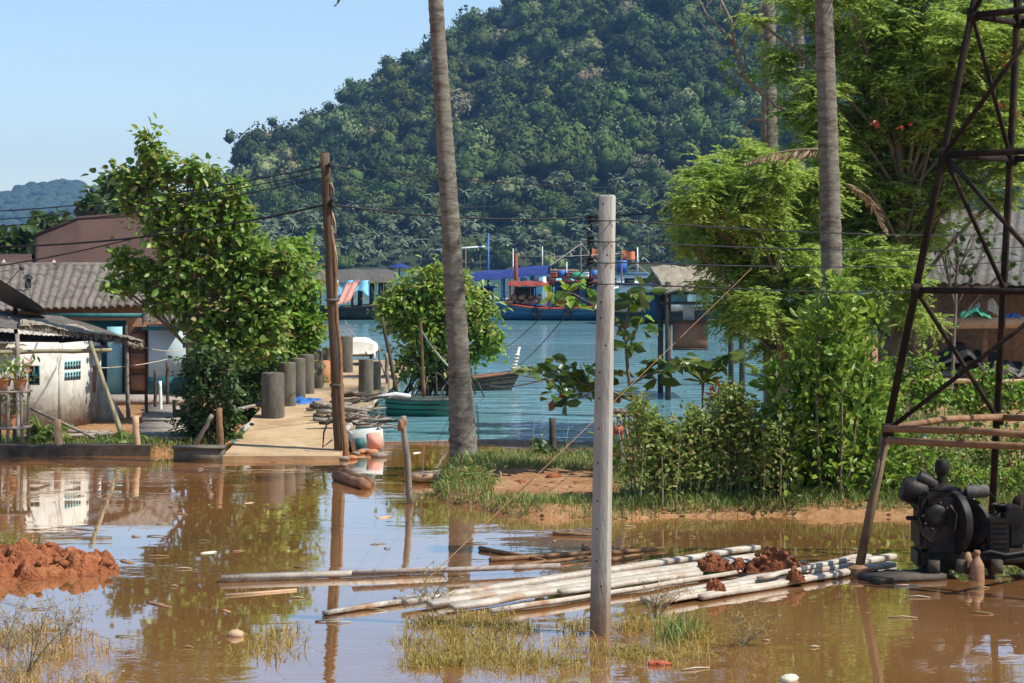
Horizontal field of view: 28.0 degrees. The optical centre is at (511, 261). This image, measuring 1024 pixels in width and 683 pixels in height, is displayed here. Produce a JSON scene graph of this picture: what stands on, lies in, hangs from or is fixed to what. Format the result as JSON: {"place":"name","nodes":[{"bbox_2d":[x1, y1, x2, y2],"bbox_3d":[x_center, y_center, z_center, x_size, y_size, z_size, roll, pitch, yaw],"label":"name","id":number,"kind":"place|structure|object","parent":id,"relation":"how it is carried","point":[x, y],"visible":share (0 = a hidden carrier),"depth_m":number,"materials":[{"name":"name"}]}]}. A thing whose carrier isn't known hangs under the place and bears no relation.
{"place":"outdoors","nodes":[
{"label":"outdoors","id":0,"kind":"place"},
{"bbox_2d":[0,428,216,453],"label":"bank grass","id":1,"kind":"structure","parent":0,"point":[106,437],"depth_m":43.40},
{"bbox_2d":[0,0,502,198],"label":"sky","id":2,"kind":"structure","parent":0,"point":[76,75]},
{"bbox_2d":[0,443,1023,682],"bbox_3d":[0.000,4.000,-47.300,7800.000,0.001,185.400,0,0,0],"label":"flood water","id":3,"kind":"structure","parent":0,"point":[328,523],"depth_m":25.15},
{"bbox_2d":[15,334,19,438],"bbox_3d":[-10.739,2.786,44.596,0.126,2.448,0.518,0,0,-16],"label":"post","id":4,"kind":"object","parent":3,"relation":"on","point":[17,346],"visible":0.46,"depth_m":44.63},
{"bbox_2d":[0,348,111,354],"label":"bamboo pole","id":5,"kind":"object","parent":4,"relation":"attached to","point":[69,351],"visible":0.96,"depth_m":44.83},
{"bbox_2d":[0,592,56,649],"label":"dry weed","id":6,"kind":"object","parent":3,"relation":"on","point":[8,647],"visible":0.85,"depth_m":21.26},
{"bbox_2d":[0,589,91,671],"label":"dry weed","id":7,"kind":"object","parent":3,"relation":"on","point":[30,664],"visible":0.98,"depth_m":20.01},
{"bbox_2d":[19,415,74,442],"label":"leafy plant","id":8,"kind":"object","parent":3,"relation":"on","point":[37,429],"visible":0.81,"depth_m":43.87,"materials":[{"name":"green plant"}]},
{"bbox_2d":[0,538,120,587],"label":"mud mound","id":9,"kind":"object","parent":3,"relation":"in","point":[23,559],"visible":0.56,"depth_m":26.31,"materials":[{"name":"red soil"}]},
{"bbox_2d":[35,569,100,639],"bbox_3d":[-4.707,3.654,21.798,0.705,0.798,1.005,0,0,0],"label":"dry weed","id":10,"kind":"object","parent":3,"relation":"on","point":[72,618],"visible":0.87,"depth_m":21.74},
{"bbox_2d":[0,608,148,682],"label":"corner grass","id":11,"kind":"structure","parent":3,"relation":"on","point":[59,657],"depth_m":20.70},
{"bbox_2d":[0,443,152,455],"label":"bank edging","id":12,"kind":"object","parent":3,"relation":"on","point":[89,449],"visible":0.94,"depth_m":42.34,"materials":[{"name":"brown wood"}]},
{"bbox_2d":[171,444,226,460],"bbox_3d":[-6.312,3.875,41.466,1.040,0.330,0.560,0,0,0],"label":"trough","id":13,"kind":"object","parent":3,"relation":"on","point":[199,452],"visible":0.86,"depth_m":41.22,"materials":[{"name":"concrete"}]},
{"bbox_2d":[220,567,443,581],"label":"timber beam","id":14,"kind":"structure","parent":3,"relation":"on","point":[281,576],"depth_m":25.83,"materials":[{"name":"white paint"}]},
{"bbox_2d":[320,153,348,455],"bbox_3d":[-3.655,0.990,42.215,0.585,6.482,0.463,0,0,0],"label":"wooden utility pole","id":15,"kind":"object","parent":3,"relation":"in","point":[332,300],"visible":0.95,"depth_m":42.20,"materials":[{"name":"brown wood"}]},
{"bbox_2d":[0,164,326,210],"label":"power cable","id":16,"kind":"object","parent":15,"relation":"attached to","point":[165,194],"visible":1,"depth_m":44.94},
{"bbox_2d":[0,203,328,247],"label":"power cable","id":17,"kind":"object","parent":15,"relation":"attached to","point":[290,212],"visible":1,"depth_m":43.62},
{"bbox_2d":[329,203,658,219],"bbox_3d":[-0.082,-1.067,45.102,9.376,0.288,0.036,0,0,-38],"label":"power cable","id":18,"kind":"object","parent":15,"relation":"attached to","point":[487,218],"visible":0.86,"depth_m":44.84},
{"bbox_2d":[327,164,690,189],"bbox_3d":[1.868,-2.033,51.101,0.025,0.403,21.108,0,0,33],"label":"power cable","id":19,"kind":"object","parent":15,"relation":"attached to","point":[499,182],"visible":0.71,"depth_m":47.82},
{"bbox_2d":[331,471,371,489],"bbox_3d":[-2.877,3.922,36.869,0.230,0.226,1.815,0,0,-22],"label":"log","id":20,"kind":"object","parent":3,"relation":"on","point":[361,483],"visible":1,"depth_m":36.60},
{"bbox_2d":[322,598,401,614],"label":"white plank","id":21,"kind":"object","parent":3,"relation":"on","point":[362,606],"visible":0.23,"depth_m":23.55,"materials":[{"name":"paint"}]},
{"bbox_2d":[348,427,384,451],"bbox_3d":[-3.086,3.769,43.429,0.720,0.501,0.552,0,0,-13],"label":"painted crate","id":22,"kind":"object","parent":3,"relation":"on","point":[369,438],"visible":0.9,"depth_m":43.18,"materials":[{"name":"paint"}]},
{"bbox_2d":[400,416,413,503],"bbox_3d":[-1.736,3.298,33.999,0.241,1.500,0.131,0,0,0],"label":"leaning post","id":23,"kind":"object","parent":3,"relation":"on","point":[408,477],"visible":0.95,"depth_m":33.95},
{"bbox_2d":[397,561,474,599],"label":"dry weed","id":24,"kind":"object","parent":3,"relation":"on","point":[424,594],"visible":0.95,"depth_m":23.83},
{"bbox_2d":[351,563,560,575],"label":"timber beam","id":25,"kind":"structure","parent":3,"relation":"on","point":[472,568],"depth_m":26.09,"materials":[{"name":"brown wood"}]},
{"bbox_2d":[393,585,531,599],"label":"white plank","id":26,"kind":"object","parent":3,"relation":"on","point":[398,597],"visible":0.13,"depth_m":24.20,"materials":[{"name":"paint"}]},
{"bbox_2d":[401,544,760,605],"bbox_3d":[1.069,3.919,25.953,6.485,0.086,0.173,0,0,-45],"label":"white plank","id":27,"kind":"object","parent":26,"relation":"on","point":[413,600],"visible":0.78,"depth_m":25.65,"materials":[{"name":"paint"}]},
{"bbox_2d":[225,602,732,680],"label":"flooded grass","id":28,"kind":"structure","parent":3,"relation":"on","point":[434,660],"depth_m":21.22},
{"bbox_2d":[11,464,1021,681],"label":"floating litter","id":29,"kind":"object","parent":3,"relation":"on","point":[329,621],"visible":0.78,"depth_m":24.46,"materials":[{"name":"white plant"}]},
{"bbox_2d":[489,551,590,561],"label":"floating branch","id":30,"kind":"object","parent":3,"relation":"on","point":[509,558],"visible":0.83,"depth_m":27.62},
{"bbox_2d":[426,553,760,607],"bbox_3d":[1.178,3.913,25.390,5.712,0.104,0.169,0,0,-42],"label":"white plank","id":31,"kind":"object","parent":3,"relation":"on","point":[440,602],"visible":0.54,"depth_m":24.74,"materials":[{"name":"paint"}]},
{"bbox_2d":[585,195,617,635],"bbox_3d":[0.969,1.940,22.052,0.361,5.320,0.218,0,0,17],"label":"concrete pole","id":32,"kind":"object","parent":3,"relation":"in","point":[600,593],"visible":0.99,"depth_m":21.99,"materials":[{"name":"concrete"}]},
{"bbox_2d":[615,282,910,292],"bbox_3d":[6.073,0.354,31.045,0.016,0.274,20.506,0,0,29],"label":"power cable","id":33,"kind":"object","parent":32,"relation":"attached to","point":[754,289],"visible":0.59,"depth_m":25.45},
{"bbox_2d":[615,261,1023,267],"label":"power cable","id":34,"kind":"object","parent":32,"relation":"attached to","point":[797,266],"visible":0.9,"depth_m":26.94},
{"bbox_2d":[615,240,1023,250],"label":"power cable","id":35,"kind":"object","parent":32,"relation":"attached to","point":[798,248],"visible":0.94,"depth_m":26.67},
{"bbox_2d":[618,220,1022,235],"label":"power cable","id":36,"kind":"object","parent":32,"relation":"attached to","point":[794,231],"visible":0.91,"depth_m":26.50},
{"bbox_2d":[448,554,792,610],"bbox_3d":[1.508,3.924,25.354,5.970,0.109,0.181,0,0,-42],"label":"white plank","id":37,"kind":"object","parent":3,"relation":"on","point":[516,596],"visible":0.54,"depth_m":24.16,"materials":[{"name":"paint"}]},
{"bbox_2d":[487,560,806,613],"bbox_3d":[1.802,3.952,25.122,5.573,0.090,0.182,0,0,-43],"label":"white plank","id":38,"kind":"object","parent":3,"relation":"on","point":[587,596],"visible":0.75,"depth_m":24.59,"materials":[{"name":"paint"}]},
{"bbox_2d":[557,570,702,594],"bbox_3d":[1.458,3.900,25.009,2.325,0.077,0.139,0,0,-39],"label":"white plank","id":39,"kind":"object","parent":38,"relation":"on","point":[614,584],"visible":0.81,"depth_m":25.01,"materials":[{"name":"paint"}]},
{"bbox_2d":[698,552,726,570],"bbox_3d":[2.553,3.811,26.203,0.360,0.217,0.400,0,0,0],"label":"soil heap","id":40,"kind":"object","parent":38,"relation":"on","point":[710,561],"visible":0.98,"depth_m":26.09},
{"bbox_2d":[746,546,810,572],"bbox_3d":[3.369,3.772,26.203,0.800,0.295,0.700,0,0,0],"label":"soil heap","id":41,"kind":"object","parent":38,"relation":"on","point":[773,559],"visible":0.94,"depth_m":26.05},
{"bbox_2d":[629,573,693,618],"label":"dry weed","id":42,"kind":"object","parent":3,"relation":"on","point":[661,601],"visible":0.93,"depth_m":23.03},
{"bbox_2d":[631,602,712,646],"bbox_3d":[1.714,3.844,21.842,0.852,0.412,1.269,0,0,30],"label":"green tuft","id":43,"kind":"object","parent":3,"relation":"on","point":[677,625],"visible":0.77,"depth_m":21.86,"materials":[{"name":"green plant"}]},
{"bbox_2d":[717,598,781,647],"bbox_3d":[2.503,3.777,21.425,0.580,0.556,0.636,0,0,-31],"label":"dry weed","id":44,"kind":"object","parent":3,"relation":"on","point":[749,633],"visible":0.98,"depth_m":21.40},
{"bbox_2d":[648,563,883,605],"bbox_3d":[3.195,3.946,25.235,4.286,0.099,0.180,0,0,-43],"label":"white plank","id":45,"kind":"object","parent":3,"relation":"on","point":[689,596],"visible":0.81,"depth_m":24.57,"materials":[{"name":"paint"}]},
{"bbox_2d":[660,553,896,597],"bbox_3d":[3.439,3.929,25.725,0.170,0.081,4.771,0,0,44],"label":"white plank","id":46,"kind":"object","parent":3,"relation":"on","point":[879,558],"visible":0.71,"depth_m":26.03,"materials":[{"name":"paint"}]},
{"bbox_2d":[756,554,856,579],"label":"white plank","id":47,"kind":"object","parent":46,"relation":"on","point":[811,566],"visible":0.88,"depth_m":26.03,"materials":[{"name":"paint"}]},
{"bbox_2d":[697,561,896,599],"bbox_3d":[3.599,3.946,25.531,3.828,0.090,0.147,0,0,-44],"label":"white plank","id":48,"kind":"object","parent":3,"relation":"on","point":[773,585],"visible":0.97,"depth_m":25.21,"materials":[{"name":"paint"}]},
{"bbox_2d":[858,569,946,583],"bbox_3d":[4.920,3.965,25.884,0.987,0.080,0.500,0,0,-21],"label":"flat board","id":49,"kind":"object","parent":3,"relation":"on","point":[903,576],"visible":1,"depth_m":25.75,"materials":[{"name":"grey wood"}]},
{"bbox_2d":[847,0,1023,576],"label":"drilling tower","id":50,"kind":"structure","parent":3,"relation":"in","point":[1004,288],"depth_m":26.18,"materials":[{"name":"metal"}]},
{"bbox_2d":[899,459,1023,575],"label":"diesel engine","id":51,"kind":"object","parent":3,"relation":"on","point":[951,526],"visible":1,"depth_m":26.09,"materials":[{"name":"black metal"}]},
{"bbox_2d":[1,287,1023,518],"bbox_3d":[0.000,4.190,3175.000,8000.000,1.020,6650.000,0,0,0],"label":"ground","id":52,"kind":"structure","parent":0,"point":[558,485],"depth_m":34.18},
{"bbox_2d":[0,385,32,443],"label":"plant rack","id":53,"kind":"object","parent":52,"relation":"on","point":[21,426],"visible":0.75,"depth_m":42.94,"materials":[{"name":"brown wood"}]},
{"bbox_2d":[0,353,39,390],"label":"potted plant","id":54,"kind":"object","parent":53,"relation":"on","point":[18,381],"visible":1,"depth_m":43.11,"materials":[{"name":"green plant"}]},
{"bbox_2d":[0,214,45,254],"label":"tree","id":55,"kind":"object","parent":52,"relation":"on","point":[22,235],"visible":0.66,"depth_m":149.14,"materials":[{"name":"green plant"}]},
{"bbox_2d":[26,208,70,229],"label":"tree","id":56,"kind":"object","parent":52,"relation":"on","point":[48,218],"visible":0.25,"depth_m":159.39,"materials":[{"name":"green plant"}]},
{"bbox_2d":[0,310,144,429],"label":"white shack","id":57,"kind":"structure","parent":52,"relation":"on","point":[67,387],"depth_m":47.98,"materials":[{"name":"paint"}]},
{"bbox_2d":[0,264,47,333],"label":"satellite dish","id":58,"kind":"object","parent":57,"relation":"attached to","point":[14,298],"visible":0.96,"depth_m":49.93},
{"bbox_2d":[73,184,100,216],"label":"tree","id":59,"kind":"object","parent":52,"relation":"on","point":[89,197],"visible":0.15,"depth_m":179.40,"materials":[{"name":"green plant"}]},
{"bbox_2d":[88,341,122,430],"bbox_3d":[-8.800,2.772,44.549,1.195,2.089,0.123,0,0,40],"label":"bamboo pole","id":60,"kind":"object","parent":52,"relation":"on","point":[108,395],"visible":0.92,"depth_m":44.51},
{"bbox_2d":[0,262,231,403],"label":"tiled house","id":61,"kind":"structure","parent":52,"relation":"on","point":[68,289],"depth_m":57.46,"materials":[{"name":"tile"}]},
{"bbox_2d":[128,327,146,393],"bbox_3d":[-10.384,2.800,57.025,0.555,2.000,0.100,0,0,0],"label":"door","id":62,"kind":"structure","parent":61,"relation":"in","point":[137,374],"depth_m":57.01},
{"bbox_2d":[34,212,204,326],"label":"brown roof house","id":63,"kind":"structure","parent":52,"relation":"on","point":[94,229],"depth_m":95.08,"materials":[{"name":"brown wood"}]},
{"bbox_2d":[80,157,167,213],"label":"tree","id":64,"kind":"object","parent":52,"relation":"on","point":[102,190],"visible":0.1,"depth_m":169.28,"materials":[{"name":"green plant"}]},
{"bbox_2d":[139,404,188,440],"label":"plank walkway","id":65,"kind":"structure","parent":52,"relation":"on","point":[152,418],"depth_m":46.99,"materials":[{"name":"wood"}]},
{"bbox_2d":[91,111,317,423],"bbox_3d":[-7.260,0.356,48.495,5.399,7.793,1.994,0,0,0],"label":"broadleaf tree","id":66,"kind":"object","parent":52,"relation":"on","point":[260,284],"visible":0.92,"depth_m":48.30,"materials":[{"name":"green plant"}]},
{"bbox_2d":[163,334,258,443],"bbox_3d":[-6.498,2.785,43.666,2.023,2.551,1.447,0,0,22],"label":"dark shrub","id":67,"kind":"object","parent":52,"relation":"on","point":[203,387],"visible":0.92,"depth_m":43.49,"materials":[{"name":"green plant"}]},
{"bbox_2d":[224,353,293,424],"bbox_3d":[-6.274,3.310,49.453,2.046,2.633,1.358,0,0,0],"label":"dark shrub","id":68,"kind":"object","parent":52,"relation":"on","point":[251,398],"visible":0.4,"depth_m":49.35,"materials":[{"name":"green plant"}]},
{"bbox_2d":[221,228,330,400],"bbox_3d":[-6.484,1.764,55.900,3.531,5.420,2.094,0,0,0],"label":"bushy tree","id":69,"kind":"object","parent":52,"relation":"on","point":[307,334],"visible":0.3,"depth_m":55.77,"materials":[{"name":"green plant"}]},
{"bbox_2d":[223,360,411,460],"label":"concrete jetty","id":70,"kind":"object","parent":52,"relation":"on","point":[295,432],"visible":0.38,"depth_m":44.17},
{"bbox_2d":[261,372,284,418],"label":"concrete pillar","id":71,"kind":"structure","parent":70,"relation":"on","point":[272,397],"depth_m":45.98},
{"bbox_2d":[279,362,295,405],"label":"concrete pillar","id":72,"kind":"structure","parent":70,"relation":"on","point":[289,370],"depth_m":48.83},
{"bbox_2d":[289,358,305,398],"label":"concrete pillar","id":73,"kind":"structure","parent":70,"relation":"on","point":[300,378],"depth_m":51.13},
{"bbox_2d":[341,336,352,371],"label":"concrete pillar","id":74,"kind":"structure","parent":70,"relation":"on","point":[347,347],"depth_m":63.78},
{"bbox_2d":[353,337,377,358],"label":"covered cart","id":75,"kind":"object","parent":70,"relation":"on","point":[365,347],"visible":0.69,"depth_m":68.15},
{"bbox_2d":[358,359,373,396],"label":"concrete pillar","id":76,"kind":"structure","parent":70,"relation":"on","point":[365,374],"depth_m":52.14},
{"bbox_2d":[414,450,507,495],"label":"bank weeds","id":77,"kind":"object","parent":52,"relation":"on","point":[469,473],"visible":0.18,"depth_m":35.20,"materials":[{"name":"green plant"}]},
{"bbox_2d":[334,0,608,461],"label":"coconut palm","id":78,"kind":"object","parent":52,"relation":"on","point":[462,432],"visible":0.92,"depth_m":39.25,"materials":[{"name":"grey plant"}]},
{"bbox_2d":[510,272,746,452],"bbox_3d":[2.056,2.003,36.453,4.182,3.676,1.743,0,0,0],"label":"almond tree","id":79,"kind":"object","parent":52,"relation":"on","point":[579,380],"visible":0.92,"depth_m":36.34,"materials":[{"name":"green plant"}]},
{"bbox_2d":[682,360,723,462],"bbox_3d":[3.475,2.739,36.982,0.774,2.019,0.840,0,0,17],"label":"spiky plant","id":80,"kind":"object","parent":52,"relation":"on","point":[703,378],"visible":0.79,"depth_m":36.91,"materials":[{"name":"green plant"}]},
{"bbox_2d":[612,377,807,514],"bbox_3d":[3.223,2.915,33.174,3.389,2.139,2.587,0,0,0],"label":"vine hedge","id":81,"kind":"object","parent":52,"relation":"on","point":[736,414],"visible":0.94,"depth_m":32.94,"materials":[{"name":"green plant"}]},
{"bbox_2d":[645,135,861,403],"bbox_3d":[5.301,0.569,44.912,4.941,6.712,4.467,0,0,0],"label":"feathery tree","id":82,"kind":"object","parent":52,"relation":"on","point":[758,312],"visible":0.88,"depth_m":44.40,"materials":[{"name":"green plant"}]},
{"bbox_2d":[698,0,808,406],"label":"bare tree","id":83,"kind":"object","parent":52,"relation":"on","point":[765,97],"visible":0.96,"depth_m":45.97,"materials":[{"name":"green plant"}]},
{"bbox_2d":[760,0,777,402],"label":"coconut palm","id":84,"kind":"object","parent":52,"relation":"on","point":[771,121],"visible":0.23,"depth_m":51.83,"materials":[{"name":"brown plant"}]},
{"bbox_2d":[616,475,1023,515],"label":"hedge grass","id":85,"kind":"structure","parent":52,"relation":"on","point":[747,505],"depth_m":32.59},
{"bbox_2d":[815,0,842,337],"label":"coconut palm","id":86,"kind":"object","parent":52,"relation":"on","point":[829,189],"visible":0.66,"depth_m":35.85,"materials":[{"name":"grey plant"}]},
{"bbox_2d":[731,268,932,508],"bbox_3d":[5.211,2.281,33.496,3.308,4.359,3.266,0,0,0],"label":"bright shrub","id":87,"kind":"object","parent":52,"relation":"on","point":[840,450],"visible":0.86,"depth_m":33.03,"materials":[{"name":"green plant"}]},
{"bbox_2d":[723,0,1023,434],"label":"feathery tree","id":88,"kind":"object","parent":52,"relation":"on","point":[907,66],"visible":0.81,"depth_m":46.35,"materials":[{"name":"green plant"}]},
{"bbox_2d":[843,209,1023,402],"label":"open shed","id":89,"kind":"structure","parent":52,"relation":"on","point":[975,332],"depth_m":60.42,"materials":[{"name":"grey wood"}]},
{"bbox_2d":[908,341,1023,376],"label":"tarpaulin","id":90,"kind":"object","parent":89,"relation":"on","point":[965,353],"visible":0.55,"depth_m":55.56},
{"bbox_2d":[878,342,1023,433],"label":"bush","id":91,"kind":"object","parent":52,"relation":"on","point":[926,381],"visible":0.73,"depth_m":45.87,"materials":[{"name":"green plant"}]},
{"bbox_2d":[879,433,1023,502],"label":"bush","id":92,"kind":"object","parent":52,"relation":"on","point":[965,474],"visible":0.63,"depth_m":33.08,"materials":[{"name":"green plant"}]},
{"bbox_2d":[884,404,1023,494],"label":"vine hedge","id":93,"kind":"object","parent":52,"relation":"on","point":[978,455],"visible":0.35,"depth_m":34.02,"materials":[{"name":"green plant"}]},
{"bbox_2d":[928,208,1023,410],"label":"sapling","id":94,"kind":"object","parent":52,"relation":"on","point":[959,269],"visible":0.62,"depth_m":49.98,"materials":[{"name":"green plant"}]},
{"bbox_2d":[198,272,944,442],"bbox_3d":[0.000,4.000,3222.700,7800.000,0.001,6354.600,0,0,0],"label":"sea","id":95,"kind":"structure","parent":0,"point":[514,412],"depth_m":68.72,"materials":[{"name":"liquid"}]},
{"bbox_2d":[315,263,410,319],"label":"fishing boat","id":96,"kind":"object","parent":95,"relation":"on","point":[351,282],"visible":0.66,"depth_m":141.74,"materials":[{"name":"blue wood"}]},
{"bbox_2d":[375,392,448,415],"bbox_3d":[-2.438,3.800,53.507,2.632,0.840,1.094,0,0,7],"label":"rowing boat","id":97,"kind":"object","parent":95,"relation":"on","point":[400,404],"visible":0.74,"depth_m":53.10,"materials":[{"name":"green paint"}]},
{"bbox_2d":[362,255,513,396],"bbox_3d":[-2.199,2.046,60.915,4.502,4.541,2.679,0,0,0],"label":"mangrove tree","id":98,"kind":"object","parent":95,"relation":"in","point":[424,300],"visible":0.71,"depth_m":60.70,"materials":[{"name":"green plant"}]},
{"bbox_2d":[418,347,520,390],"bbox_3d":[-1.310,3.431,63.971,3.241,1.579,0.889,0,0,-4],"label":"longtail boat","id":99,"kind":"object","parent":95,"relation":"on","point":[486,381],"visible":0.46,"depth_m":63.82,"materials":[{"name":"brown wood"}]},
{"bbox_2d":[428,234,553,315],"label":"fishing boat","id":100,"kind":"object","parent":95,"relation":"on","point":[488,275],"visible":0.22,"depth_m":150.67,"materials":[{"name":"blue paint"}]},
{"bbox_2d":[384,439,651,442],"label":"wall","id":101,"kind":"structure","parent":95,"relation":"in","point":[494,441],"depth_m":45.31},
{"bbox_2d":[496,243,618,300],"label":"fishing boat","id":102,"kind":"object","parent":95,"relation":"on","point":[537,278],"visible":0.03,"depth_m":156.96,"materials":[{"name":"teal paint"}]},
{"bbox_2d":[500,248,648,320],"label":"fishing boat","id":103,"kind":"object","parent":95,"relation":"on","point":[518,297],"visible":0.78,"depth_m":140.27,"materials":[{"name":"blue paint"}]},
{"bbox_2d":[615,247,652,298],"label":"fishing boat","id":104,"kind":"object","parent":95,"relation":"on","point":[628,277],"visible":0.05,"depth_m":167.07,"materials":[{"name":"blue paint"}]},
{"bbox_2d":[614,283,738,323],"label":"fishing boat","id":105,"kind":"object","parent":95,"relation":"on","point":[676,311],"visible":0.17,"depth_m":132.84,"materials":[{"name":"blue wood"}]},
{"bbox_2d":[641,265,744,399],"bbox_3d":[5.422,2.333,61.200,2.950,4.534,3.843,0,0,0],"label":"stilt hut","id":106,"kind":"object","parent":95,"relation":"in","point":[692,337],"visible":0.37,"depth_m":59.63,"materials":[{"name":"blue wood"}]},
{"bbox_2d":[226,0,1023,271],"bbox_3d":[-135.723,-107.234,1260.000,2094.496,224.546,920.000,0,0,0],"label":"hill","id":107,"kind":"structure","parent":0,"point":[412,260],"depth_m":880.69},
{"bbox_2d":[217,138,787,269],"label":"coconut grove","id":108,"kind":"object","parent":107,"relation":"on","point":[271,225],"visible":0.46,"depth_m":863.24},
{"bbox_2d":[58,0,1023,269],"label":"hill forest","id":109,"kind":"object","parent":107,"relation":"on","point":[598,120],"visible":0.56,"depth_m":1000.50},
{"bbox_2d":[432,446,1023,519],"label":"bank grass","id":110,"kind":"structure","parent":0,"point":[498,458],"depth_m":34.35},
{"bbox_2d":[743,148,818,166],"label":"dry frond","id":111,"kind":"object","parent":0,"point":[807,153],"visible":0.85,"depth_m":40.88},
{"bbox_3d":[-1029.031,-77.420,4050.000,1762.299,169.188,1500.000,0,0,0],"label":"distant hill","id":112,"kind":"structure","parent":0,"visible":0},
{"bbox_2d":[0,178,97,233],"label":"distant forest","id":113,"kind":"object","parent":112,"relation":"on","point":[43,194],"visible":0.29,"depth_m":4071.54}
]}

